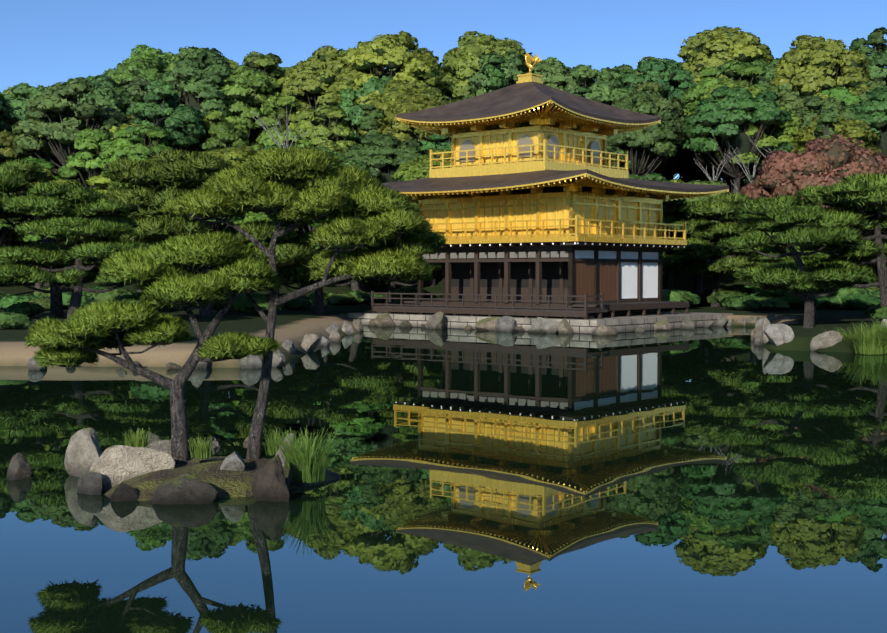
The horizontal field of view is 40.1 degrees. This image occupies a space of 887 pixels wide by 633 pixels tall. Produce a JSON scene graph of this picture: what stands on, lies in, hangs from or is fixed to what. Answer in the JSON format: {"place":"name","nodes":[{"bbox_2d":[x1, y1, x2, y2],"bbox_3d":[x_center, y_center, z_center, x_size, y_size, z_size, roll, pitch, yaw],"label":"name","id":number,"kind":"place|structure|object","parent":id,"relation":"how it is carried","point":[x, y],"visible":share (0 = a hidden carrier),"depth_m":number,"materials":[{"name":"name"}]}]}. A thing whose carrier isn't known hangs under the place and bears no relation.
{"place":"outdoors","nodes":[
{"label":"outdoors","id":0,"kind":"place"},
{"bbox_2d":[0,226,880,367],"bbox_3d":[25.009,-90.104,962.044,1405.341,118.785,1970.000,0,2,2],"label":"ground","id":1,"kind":"structure","parent":0,"point":[295,326],"depth_m":54.69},
{"bbox_2d":[0,192,22,245],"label":"forest tree","id":2,"kind":"object","parent":1,"relation":"on","point":[5,235],"visible":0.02,"depth_m":83.54,"materials":[{"name":"green plant"}]},
{"bbox_2d":[0,130,23,246],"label":"forest tree","id":3,"kind":"object","parent":1,"relation":"on","point":[8,152],"visible":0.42,"depth_m":99.42,"materials":[{"name":"green plant"}]},
{"bbox_2d":[0,312,31,329],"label":"bush","id":4,"kind":"object","parent":1,"relation":"on","point":[11,320],"visible":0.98,"depth_m":43.60,"materials":[{"name":"green plant"}]},
{"bbox_2d":[0,294,36,309],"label":"bush","id":5,"kind":"object","parent":1,"relation":"on","point":[7,301],"visible":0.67,"depth_m":66.85,"materials":[{"name":"green plant"}]},
{"bbox_2d":[0,82,47,141],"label":"forest tree","id":6,"kind":"object","parent":1,"relation":"on","point":[17,106],"visible":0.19,"depth_m":105.37,"materials":[{"name":"green plant"}]},
{"bbox_2d":[4,302,44,316],"bbox_3d":[-19.701,-0.309,56.855,1.762,0.792,2.066,1,2,30],"label":"bush","id":7,"kind":"object","parent":1,"relation":"on","point":[29,309],"visible":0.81,"depth_m":56.44,"materials":[{"name":"green plant"}]},
{"bbox_2d":[0,159,109,316],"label":"pine","id":8,"kind":"object","parent":1,"relation":"on","point":[18,177],"visible":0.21,"depth_m":57.97,"materials":[{"name":"green plant"}]},
{"bbox_2d":[38,115,94,186],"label":"forest tree","id":9,"kind":"object","parent":1,"relation":"on","point":[46,148],"visible":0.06,"depth_m":102.14,"materials":[{"name":"green plant"}]},
{"bbox_2d":[11,77,125,182],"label":"forest tree","id":10,"kind":"object","parent":1,"relation":"on","point":[55,121],"visible":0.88,"depth_m":98.97,"materials":[{"name":"green plant"}]},
{"bbox_2d":[0,180,153,319],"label":"pine","id":11,"kind":"object","parent":1,"relation":"on","point":[96,240],"visible":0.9,"depth_m":47.24,"materials":[{"name":"green plant"}]},
{"bbox_2d":[57,129,117,189],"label":"forest tree","id":12,"kind":"object","parent":1,"relation":"on","point":[85,141],"visible":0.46,"depth_m":93.80,"materials":[{"name":"green plant"}]},
{"bbox_2d":[72,84,131,186],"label":"forest tree","id":13,"kind":"object","parent":1,"relation":"on","point":[104,96],"visible":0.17,"depth_m":106.60,"materials":[{"name":"green plant"}]},
{"bbox_2d":[87,288,133,301],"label":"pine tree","id":14,"kind":"object","parent":1,"relation":"on","point":[111,295],"visible":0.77,"depth_m":75.42,"materials":[{"name":"green plant"}]},
{"bbox_2d":[86,160,152,291],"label":"forest tree","id":15,"kind":"object","parent":1,"relation":"on","point":[98,182],"visible":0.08,"depth_m":80.66,"materials":[{"name":"green plant"}]},
{"bbox_2d":[101,55,167,88],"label":"forest tree","id":16,"kind":"object","parent":1,"relation":"on","point":[145,68],"visible":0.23,"depth_m":122.17,"materials":[{"name":"green plant"}]},
{"bbox_2d":[98,123,174,174],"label":"forest tree","id":17,"kind":"object","parent":1,"relation":"on","point":[120,147],"visible":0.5,"depth_m":90.87,"materials":[{"name":"green plant"}]},
{"bbox_2d":[121,75,152,103],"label":"forest tree","id":18,"kind":"object","parent":1,"relation":"on","point":[138,84],"visible":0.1,"depth_m":115.22,"materials":[{"name":"green plant"}]},
{"bbox_2d":[122,44,175,73],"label":"forest tree","id":19,"kind":"object","parent":1,"relation":"on","point":[143,51],"visible":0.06,"depth_m":127.03,"materials":[{"name":"green plant"}]},
{"bbox_2d":[101,172,207,309],"bbox_3d":[-16.051,-4.265,66.603,8.207,8.455,10.839,-1,2,-15],"label":"pine","id":20,"kind":"object","parent":1,"relation":"on","point":[112,185],"visible":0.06,"depth_m":63.96,"materials":[{"name":"green plant"}]},
{"bbox_2d":[123,82,205,152],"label":"forest tree","id":21,"kind":"object","parent":1,"relation":"on","point":[182,127],"visible":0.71,"depth_m":94.06,"materials":[{"name":"green plant"}]},
{"bbox_2d":[145,46,247,122],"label":"forest tree","id":22,"kind":"object","parent":1,"relation":"on","point":[203,91],"visible":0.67,"depth_m":102.01,"materials":[{"name":"green plant"}]},
{"bbox_2d":[101,148,316,316],"bbox_3d":[-10.892,-3.652,57.126,9.540,7.984,9.231,-1,2,-23],"label":"pine","id":23,"kind":"object","parent":1,"relation":"on","point":[166,175],"visible":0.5,"depth_m":55.20,"materials":[{"name":"green plant"}]},
{"bbox_2d":[195,110,250,152],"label":"forest tree","id":24,"kind":"object","parent":1,"relation":"on","point":[212,117],"visible":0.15,"depth_m":99.87,"materials":[{"name":"green plant"}]},
{"bbox_2d":[196,120,252,227],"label":"forest tree","id":25,"kind":"object","parent":1,"relation":"on","point":[225,134],"visible":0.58,"depth_m":95.15,"materials":[{"name":"green plant"}]},
{"bbox_2d":[204,145,257,226],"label":"forest tree","id":26,"kind":"object","parent":1,"relation":"on","point":[239,155],"visible":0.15,"depth_m":86.81,"materials":[{"name":"green plant"}]},
{"bbox_2d":[218,65,279,143],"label":"forest tree","id":27,"kind":"object","parent":1,"relation":"on","point":[253,81],"visible":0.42,"depth_m":102.92,"materials":[{"name":"green plant"}]},
{"bbox_2d":[224,293,284,313],"bbox_3d":[-9.741,-0.685,62.667,3.117,1.194,2.659,0,2,-11],"label":"bush","id":28,"kind":"object","parent":1,"relation":"on","point":[242,303],"visible":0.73,"depth_m":61.84,"materials":[{"name":"green plant"}]},
{"bbox_2d":[224,51,298,138],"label":"forest tree","id":29,"kind":"object","parent":1,"relation":"on","point":[269,66],"visible":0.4,"depth_m":106.78,"materials":[{"name":"green plant"}]},
{"bbox_2d":[233,211,303,296],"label":"forest tree","id":30,"kind":"object","parent":1,"relation":"on","point":[252,217],"visible":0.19,"depth_m":80.89,"materials":[{"name":"green plant"}]},
{"bbox_2d":[252,102,307,148],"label":"dead tree","id":31,"kind":"object","parent":1,"relation":"on","point":[287,137],"visible":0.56,"depth_m":87.45,"materials":[{"name":"wood"}]},
{"bbox_2d":[250,126,313,151],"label":"forest tree","id":32,"kind":"object","parent":1,"relation":"on","point":[264,139],"visible":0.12,"depth_m":93.63,"materials":[{"name":"green plant"}]},
{"bbox_2d":[251,95,327,145],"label":"forest tree","id":33,"kind":"object","parent":1,"relation":"on","point":[283,102],"visible":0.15,"depth_m":102.89,"materials":[{"name":"green plant"}]},
{"bbox_2d":[256,212,376,315],"bbox_3d":[-6.945,-3.094,64.275,9.710,6.646,6.968,-1,2,-28],"label":"pine","id":34,"kind":"object","parent":1,"relation":"on","point":[299,273],"visible":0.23,"depth_m":62.56,"materials":[{"name":"green plant"}]},
{"bbox_2d":[275,45,363,129],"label":"forest tree","id":35,"kind":"object","parent":1,"relation":"on","point":[308,82],"visible":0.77,"depth_m":104.19,"materials":[{"name":"green plant"}]},
{"bbox_2d":[284,103,358,149],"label":"forest tree","id":36,"kind":"object","parent":1,"relation":"on","point":[337,131],"visible":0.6,"depth_m":95.23,"materials":[{"name":"green plant"}]},
{"bbox_2d":[297,146,372,230],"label":"forest tree","id":37,"kind":"object","parent":1,"relation":"on","point":[361,165],"visible":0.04,"depth_m":86.91,"materials":[{"name":"green plant"}]},
{"bbox_2d":[324,292,356,305],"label":"bush","id":38,"kind":"object","parent":1,"relation":"on","point":[337,299],"visible":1,"depth_m":75.12,"materials":[{"name":"green plant"}]},
{"bbox_2d":[337,74,393,143],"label":"forest tree","id":39,"kind":"object","parent":1,"relation":"on","point":[354,113],"visible":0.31,"depth_m":102.48,"materials":[{"name":"green plant"}]},
{"bbox_2d":[357,104,384,146],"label":"tree","id":40,"kind":"object","parent":1,"relation":"on","point":[368,124],"visible":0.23,"depth_m":95.87,"materials":[{"name":"green plant"}]},
{"bbox_2d":[338,134,422,182],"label":"forest tree","id":41,"kind":"object","parent":1,"relation":"on","point":[384,157],"visible":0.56,"depth_m":88.88,"materials":[{"name":"green plant"}]},
{"bbox_2d":[327,30,443,129],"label":"forest tree","id":42,"kind":"object","parent":1,"relation":"on","point":[379,56],"visible":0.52,"depth_m":104.16,"materials":[{"name":"green plant"}]},
{"bbox_2d":[356,207,442,303],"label":"pine","id":43,"kind":"object","parent":1,"relation":"on","point":[437,273],"visible":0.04,"depth_m":71.43,"materials":[{"name":"green plant"}]},
{"bbox_2d":[356,79,451,144],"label":"forest tree","id":44,"kind":"object","parent":1,"relation":"on","point":[388,97],"visible":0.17,"depth_m":98.70,"materials":[{"name":"green plant"}]},
{"bbox_2d":[369,92,449,145],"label":"forest tree","id":45,"kind":"object","parent":1,"relation":"on","point":[392,125],"visible":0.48,"depth_m":94.34,"materials":[{"name":"green plant"}]},
{"bbox_2d":[394,287,430,303],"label":"bush","id":46,"kind":"object","parent":1,"relation":"on","point":[406,290],"visible":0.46,"depth_m":75.39,"materials":[{"name":"green plant"}]},
{"bbox_2d":[391,148,450,286],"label":"forest tree","id":47,"kind":"object","parent":1,"relation":"on","point":[419,168],"visible":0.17,"depth_m":85.45,"materials":[{"name":"green plant"}]},
{"bbox_2d":[418,134,450,155],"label":"forest tree","id":48,"kind":"object","parent":1,"relation":"on","point":[442,142],"visible":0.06,"depth_m":89.74,"materials":[{"name":"green plant"}]},
{"bbox_2d":[438,31,534,99],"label":"forest tree","id":49,"kind":"object","parent":1,"relation":"on","point":[461,65],"visible":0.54,"depth_m":110.72,"materials":[{"name":"green plant"}]},
{"bbox_2d":[470,57,507,97],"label":"tree","id":50,"kind":"object","parent":1,"relation":"on","point":[494,73],"visible":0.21,"depth_m":99.57,"materials":[{"name":"green plant"}]},
{"bbox_2d":[462,51,522,99],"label":"forest tree","id":51,"kind":"object","parent":1,"relation":"on","point":[509,66],"visible":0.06,"depth_m":105.65,"materials":[{"name":"green plant"}]},
{"bbox_2d":[347,73,732,333],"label":"golden pavilion","id":52,"kind":"structure","parent":1,"relation":"on","point":[533,207],"depth_m":61.39,"materials":[{"name":"gold metal"}]},
{"bbox_2d":[523,60,585,92],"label":"forest tree","id":53,"kind":"object","parent":1,"relation":"on","point":[555,74],"visible":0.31,"depth_m":108.34,"materials":[{"name":"green plant"}]},
{"bbox_2d":[565,64,633,104],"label":"forest tree","id":54,"kind":"object","parent":1,"relation":"on","point":[606,88],"visible":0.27,"depth_m":102.26,"materials":[{"name":"green plant"}]},
{"bbox_2d":[607,90,683,176],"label":"forest tree","id":55,"kind":"object","parent":1,"relation":"on","point":[661,139],"visible":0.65,"depth_m":92.02,"materials":[{"name":"green plant"}]},
{"bbox_2d":[615,80,687,173],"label":"forest tree","id":56,"kind":"object","parent":1,"relation":"on","point":[653,89],"visible":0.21,"depth_m":96.86,"materials":[{"name":"green plant"}]},
{"bbox_2d":[619,58,695,181],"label":"forest tree","id":57,"kind":"object","parent":1,"relation":"on","point":[674,78],"visible":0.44,"depth_m":103.81,"materials":[{"name":"green plant"}]},
{"bbox_2d":[661,289,694,309],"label":"bush","id":58,"kind":"object","parent":1,"relation":"on","point":[673,295],"visible":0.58,"depth_m":67.38,"materials":[{"name":"green plant"}]},
{"bbox_2d":[662,198,709,276],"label":"pine","id":59,"kind":"object","parent":1,"relation":"on","point":[676,209],"visible":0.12,"depth_m":75.79,"materials":[{"name":"green plant"}]},
{"bbox_2d":[676,158,702,180],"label":"forest tree","id":60,"kind":"object","parent":1,"relation":"on","point":[693,170],"visible":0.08,"depth_m":125.34,"materials":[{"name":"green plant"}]},
{"bbox_2d":[675,180,738,295],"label":"pine","id":61,"kind":"object","parent":1,"relation":"on","point":[698,287],"visible":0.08,"depth_m":80.81,"materials":[{"name":"green plant"}]},
{"bbox_2d":[663,192,761,306],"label":"pine","id":62,"kind":"object","parent":1,"relation":"on","point":[704,239],"visible":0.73,"depth_m":71.86,"materials":[{"name":"green plant"}]},
{"bbox_2d":[686,78,762,192],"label":"forest tree","id":63,"kind":"object","parent":1,"relation":"on","point":[754,90],"visible":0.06,"depth_m":97.08,"materials":[{"name":"green plant"}]},
{"bbox_2d":[677,26,773,222],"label":"forest tree","id":64,"kind":"object","parent":1,"relation":"on","point":[717,46],"visible":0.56,"depth_m":108.42,"materials":[{"name":"green plant"}]},
{"bbox_2d":[699,285,752,304],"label":"bush","id":65,"kind":"object","parent":1,"relation":"on","point":[718,295],"visible":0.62,"depth_m":72.97,"materials":[{"name":"green plant"}]},
{"bbox_2d":[678,58,780,185],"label":"forest tree","id":66,"kind":"object","parent":1,"relation":"on","point":[735,70],"visible":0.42,"depth_m":101.45,"materials":[{"name":"green plant"}]},
{"bbox_2d":[680,85,794,258],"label":"forest tree","id":67,"kind":"object","parent":1,"relation":"on","point":[730,109],"visible":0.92,"depth_m":92.21,"materials":[{"name":"green plant"}]},
{"bbox_2d":[720,295,760,310],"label":"bush","id":68,"kind":"object","parent":1,"relation":"on","point":[744,302],"visible":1,"depth_m":67.36,"materials":[{"name":"green plant"}]},
{"bbox_2d":[707,103,800,182],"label":"forest tree","id":69,"kind":"object","parent":1,"relation":"on","point":[789,128],"visible":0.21,"depth_m":92.75,"materials":[{"name":"green plant"}]},
{"bbox_2d":[756,297,789,309],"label":"bush","id":70,"kind":"object","parent":1,"relation":"on","point":[773,303],"visible":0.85,"depth_m":67.51,"materials":[{"name":"green plant"}]},
{"bbox_2d":[751,58,799,95],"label":"forest tree","id":71,"kind":"object","parent":1,"relation":"on","point":[767,78],"visible":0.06,"depth_m":104.64,"materials":[{"name":"green plant"}]},
{"bbox_2d":[763,323,793,345],"bbox_3d":[12.102,0.782,44.030,1.135,1.085,0.924,-3,10,-11],"label":"rock","id":72,"kind":"object","parent":1,"relation":"on","point":[778,334],"visible":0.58,"depth_m":43.69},
{"bbox_2d":[765,87,810,109],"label":"forest tree","id":73,"kind":"object","parent":1,"relation":"on","point":[789,99],"visible":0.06,"depth_m":98.65,"materials":[{"name":"green plant"}]},
{"bbox_2d":[717,194,880,327],"bbox_3d":[14.588,-2.145,49.791,5.395,5.746,6.265,0,2,-13],"label":"pine","id":74,"kind":"object","parent":1,"relation":"on","point":[782,215],"visible":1,"depth_m":48.75,"materials":[{"name":"green plant"}]},
{"bbox_2d":[731,196,877,318],"bbox_3d":[17.727,-2.854,59.255,6.743,6.432,9.397,0,2,1],"label":"pine","id":75,"kind":"object","parent":1,"relation":"on","point":[789,262],"visible":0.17,"depth_m":59.56,"materials":[{"name":"green plant"}]},
{"bbox_2d":[780,291,831,308],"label":"bush","id":76,"kind":"object","parent":1,"relation":"on","point":[793,301],"visible":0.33,"depth_m":68.66,"materials":[{"name":"green plant"}]},
{"bbox_2d":[738,133,886,211],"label":"maple","id":77,"kind":"object","parent":1,"relation":"on","point":[823,161],"visible":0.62,"depth_m":75.64,"materials":[{"name":"red plant"}]},
{"bbox_2d":[769,35,873,98],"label":"forest tree","id":78,"kind":"object","parent":1,"relation":"on","point":[807,65],"visible":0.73,"depth_m":103.05,"materials":[{"name":"green plant"}]},
{"bbox_2d":[810,331,842,350],"bbox_3d":[13.578,0.909,43.011,1.004,0.859,1.283,1,2,34],"label":"rock","id":79,"kind":"object","parent":1,"relation":"on","point":[824,340],"visible":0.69,"depth_m":42.72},
{"bbox_2d":[814,108,840,140],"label":"tree","id":80,"kind":"object","parent":1,"relation":"on","point":[825,121],"visible":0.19,"depth_m":86.75,"materials":[{"name":"green plant"}]},
{"bbox_2d":[790,115,881,155],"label":"forest tree","id":81,"kind":"object","parent":1,"relation":"on","point":[854,129],"visible":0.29,"depth_m":90.26,"materials":[{"name":"green plant"}]},
{"bbox_2d":[792,95,879,130],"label":"forest tree","id":82,"kind":"object","parent":1,"relation":"on","point":[805,114],"visible":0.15,"depth_m":94.76,"materials":[{"name":"green plant"}]},
{"bbox_2d":[794,172,886,307],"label":"pine","id":83,"kind":"object","parent":1,"relation":"on","point":[851,199],"visible":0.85,"depth_m":51.21,"materials":[{"name":"green plant"}]},
{"bbox_2d":[818,85,862,106],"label":"forest tree","id":84,"kind":"object","parent":1,"relation":"on","point":[844,95],"visible":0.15,"depth_m":99.88,"materials":[{"name":"green plant"}]},
{"bbox_2d":[823,286,874,305],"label":"bush","id":85,"kind":"object","parent":1,"relation":"on","point":[838,296],"visible":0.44,"depth_m":69.43,"materials":[{"name":"green plant"}]},
{"bbox_2d":[841,293,880,309],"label":"bush","id":86,"kind":"object","parent":1,"relation":"on","point":[861,301],"visible":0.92,"depth_m":67.75,"materials":[{"name":"green plant"}]},
{"bbox_2d":[845,86,886,257],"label":"forest tree","id":87,"kind":"object","parent":1,"relation":"on","point":[872,112],"visible":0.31,"depth_m":92.98,"materials":[{"name":"green plant"}]},
{"bbox_2d":[865,47,886,85],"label":"forest tree","id":88,"kind":"object","parent":1,"relation":"on","point":[877,64],"visible":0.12,"depth_m":106.04,"materials":[{"name":"green plant"}]},
{"bbox_2d":[867,27,886,54],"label":"tree","id":89,"kind":"object","parent":1,"relation":"on","point":[876,40],"visible":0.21,"depth_m":115.77,"materials":[{"name":"green plant"}]},
{"bbox_2d":[0,325,886,632],"bbox_3d":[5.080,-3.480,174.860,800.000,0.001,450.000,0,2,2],"label":"pond water","id":90,"kind":"structure","parent":0,"point":[716,479],"depth_m":14.72,"materials":[{"name":"liquid"}]},
{"bbox_2d":[7,452,31,479],"bbox_3d":[-5.650,2.030,16.222,0.287,0.425,0.241,3,-6,-4],"label":"rock","id":91,"kind":"object","parent":90,"relation":"in","point":[19,467],"visible":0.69,"depth_m":16.16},
{"bbox_2d":[64,428,101,476],"bbox_3d":[-4.797,1.829,16.373,0.669,0.684,0.416,3,2,29],"label":"rock","id":92,"kind":"object","parent":90,"relation":"in","point":[83,453],"visible":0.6,"depth_m":16.21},
{"bbox_2d":[104,456,341,500],"bbox_3d":[-2.844,2.143,16.158,3.672,0.541,3.218,0,2,-13],"label":"island mound","id":93,"kind":"object","parent":90,"relation":"in","point":[228,484],"visible":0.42,"depth_m":15.30,"materials":[{"name":"plant"}]},
{"bbox_2d":[77,471,103,494],"bbox_3d":[-4.409,2.110,15.154,0.343,0.346,0.277,-2,2,2],"label":"rock","id":94,"kind":"object","parent":93,"relation":"on","point":[90,483],"visible":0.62,"depth_m":15.11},
{"bbox_2d":[111,483,138,501],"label":"rock","id":95,"kind":"object","parent":93,"relation":"on","point":[123,492],"visible":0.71,"depth_m":14.60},
{"bbox_2d":[89,445,174,490],"bbox_3d":[-4.079,1.986,15.652,1.161,0.730,0.551,-1,2,-25],"label":"rock","id":96,"kind":"object","parent":93,"relation":"on","point":[115,465],"visible":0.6,"depth_m":15.41,"materials":[{"name":"stone"}]},
{"bbox_2d":[122,427,155,447],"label":"island grass","id":97,"kind":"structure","parent":93,"relation":"on","point":[139,440],"depth_m":16.69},
{"bbox_2d":[23,229,283,463],"bbox_3d":[-3.808,0.398,16.110,3.459,3.112,1.836,0,2,2],"label":"island pine","id":98,"kind":"object","parent":93,"relation":"on","point":[161,275],"visible":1,"depth_m":15.74,"materials":[{"name":"green plant"}]},
{"bbox_2d":[151,475,218,504],"bbox_3d":[-3.112,2.122,14.605,0.802,0.428,0.499,-5,-3,-9],"label":"rock","id":99,"kind":"object","parent":93,"relation":"on","point":[189,489],"visible":0.69,"depth_m":14.42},
{"bbox_2d":[184,435,217,458],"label":"island grass","id":100,"kind":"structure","parent":93,"relation":"on","point":[203,451],"depth_m":15.66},
{"bbox_2d":[220,451,244,470],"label":"rock","id":101,"kind":"object","parent":93,"relation":"on","point":[234,461],"visible":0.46,"depth_m":15.45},
{"bbox_2d":[252,455,288,501],"bbox_3d":[-2.129,2.002,14.765,0.375,0.650,0.670,-1,1,-31],"label":"rock","id":102,"kind":"object","parent":93,"relation":"on","point":[269,483],"visible":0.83,"depth_m":14.61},
{"bbox_2d":[263,428,290,455],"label":"island grass","id":103,"kind":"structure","parent":93,"relation":"on","point":[272,450],"depth_m":16.30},
{"bbox_2d":[158,145,447,459],"bbox_3d":[-1.882,-0.121,16.223,3.743,4.178,1.881,0,2,2],"label":"island pine","id":104,"kind":"object","parent":93,"relation":"on","point":[394,234],"visible":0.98,"depth_m":15.87,"materials":[{"name":"green plant"}]},
{"bbox_2d":[267,425,342,482],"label":"island grass","id":105,"kind":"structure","parent":93,"relation":"on","point":[310,468],"depth_m":15.26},
{"bbox_2d":[425,311,445,328],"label":"rock","id":106,"kind":"object","parent":90,"relation":"in","point":[437,320],"visible":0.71,"depth_m":59.59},
{"bbox_2d":[494,316,516,331],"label":"rock","id":107,"kind":"object","parent":90,"relation":"in","point":[505,324],"visible":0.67,"depth_m":57.16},
{"bbox_2d":[528,317,558,332],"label":"rock","id":108,"kind":"object","parent":90,"relation":"in","point":[541,325],"visible":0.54,"depth_m":55.52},
{"bbox_2d":[839,322,886,354],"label":"reeds","id":109,"kind":"object","parent":90,"relation":"on","point":[861,348],"visible":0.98,"depth_m":40.71,"materials":[{"name":"green plant"}]},
{"bbox_2d":[0,0,886,178],"label":"sky","id":110,"kind":"structure","parent":0,"point":[46,43],"materials":[{"name":"blue"}]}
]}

